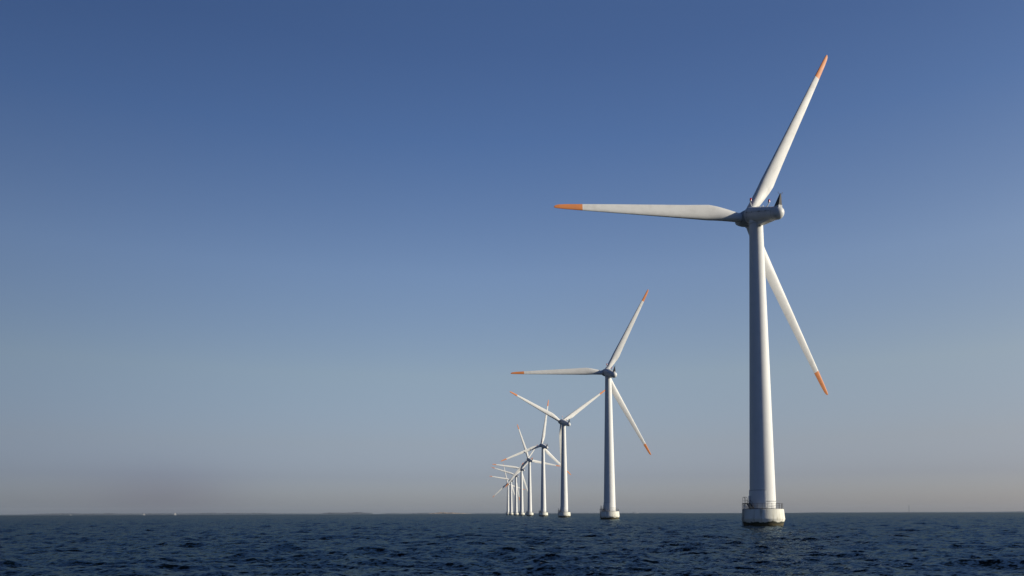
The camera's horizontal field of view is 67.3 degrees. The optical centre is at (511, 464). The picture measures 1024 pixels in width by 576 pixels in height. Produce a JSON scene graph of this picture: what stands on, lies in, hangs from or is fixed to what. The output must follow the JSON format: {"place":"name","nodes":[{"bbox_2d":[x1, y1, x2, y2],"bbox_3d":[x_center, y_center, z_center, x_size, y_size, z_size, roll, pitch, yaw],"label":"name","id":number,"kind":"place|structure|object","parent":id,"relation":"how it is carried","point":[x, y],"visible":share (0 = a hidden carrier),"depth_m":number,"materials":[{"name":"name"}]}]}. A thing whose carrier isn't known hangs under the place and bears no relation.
{"place":"outdoors","nodes":[
{"label":"outdoors","id":0,"kind":"place"},
{"bbox_2d":[1,512,319,514],"bbox_3d":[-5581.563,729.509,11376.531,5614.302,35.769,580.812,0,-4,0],"label":"coastline","id":1,"kind":"structure","parent":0,"point":[207,513],"depth_m":11212.20,"materials":[{"name":"grey"}]},
{"bbox_2d":[322,512,372,513],"bbox_3d":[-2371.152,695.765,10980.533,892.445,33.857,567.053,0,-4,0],"label":"island","id":2,"kind":"structure","parent":0,"point":[347,513],"depth_m":10790.82,"materials":[{"name":"grey"}]},
{"bbox_2d":[381,513,429,513],"bbox_3d":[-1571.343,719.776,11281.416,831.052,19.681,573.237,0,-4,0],"label":"island","id":3,"kind":"structure","parent":0,"point":[405,513],"depth_m":11099.84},
{"bbox_2d":[430,512,470,513],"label":"sandy island","id":4,"kind":"structure","parent":0,"point":[449,513],"depth_m":10876.98,"materials":[{"name":"grey"}]},
{"bbox_2d":[469,513,551,513],"bbox_3d":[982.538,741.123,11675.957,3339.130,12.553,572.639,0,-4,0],"label":"coastline","id":5,"kind":"structure","parent":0,"point":[500,513],"depth_m":11469.32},
{"bbox_2d":[0,512,1023,575],"bbox_3d":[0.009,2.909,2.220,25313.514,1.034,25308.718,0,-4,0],"label":"sea","id":6,"kind":"structure","parent":0,"point":[832,544],"depth_m":64.23,"materials":[{"name":"blue liquid"}]},
{"bbox_2d":[491,462,523,514],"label":"wind turbine","id":7,"kind":"object","parent":6,"relation":"in","point":[511,489],"visible":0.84,"depth_m":1409.27,"materials":[{"name":"paint"}]},
{"bbox_2d":[493,464,524,514],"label":"wind turbine","id":8,"kind":"object","parent":6,"relation":"in","point":[507,513],"visible":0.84,"depth_m":1589.64,"materials":[{"name":"paint"}]},
{"bbox_2d":[492,462,527,514],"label":"wind turbine","id":9,"kind":"object","parent":6,"relation":"in","point":[515,511],"visible":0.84,"depth_m":1231.09,"materials":[{"name":"paint"}]},
{"bbox_2d":[493,449,534,514],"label":"wind turbine","id":10,"kind":"object","parent":6,"relation":"in","point":[522,479],"visible":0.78,"depth_m":1053.19,"materials":[{"name":"paint"}]},
{"bbox_2d":[505,425,558,515],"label":"wind turbine","id":11,"kind":"object","parent":6,"relation":"in","point":[529,509],"visible":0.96,"depth_m":873.60,"materials":[{"name":"paint"}]},
{"bbox_2d":[501,400,570,515],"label":"wind turbine","id":12,"kind":"object","parent":6,"relation":"in","point":[542,512],"visible":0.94,"depth_m":692.23,"materials":[{"name":"paint"}]},
{"bbox_2d":[510,390,604,516],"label":"wind turbine","id":13,"kind":"object","parent":6,"relation":"in","point":[563,510],"visible":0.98,"depth_m":512.74,"materials":[{"name":"paint"}]},
{"bbox_2d":[511,290,650,518],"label":"wind turbine","id":14,"kind":"object","parent":6,"relation":"in","point":[609,511],"visible":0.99,"depth_m":331.94,"materials":[{"name":"paint"}]},
{"bbox_2d":[554,55,827,525],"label":"wind turbine","id":15,"kind":"object","parent":6,"relation":"in","point":[753,218],"visible":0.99,"depth_m":155.11,"materials":[{"name":"paint"}]},
{"bbox_2d":[0,0,1023,514],"label":"sky","id":16,"kind":"structure","parent":0,"point":[260,256],"materials":[{"name":"blue"}]},
{"bbox_2d":[801,511,1023,512],"bbox_3d":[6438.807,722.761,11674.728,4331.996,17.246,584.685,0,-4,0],"label":"coastline","id":17,"kind":"structure","parent":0,"point":[875,512],"depth_m":11466.47,"materials":[{"name":"grey"}]}
]}

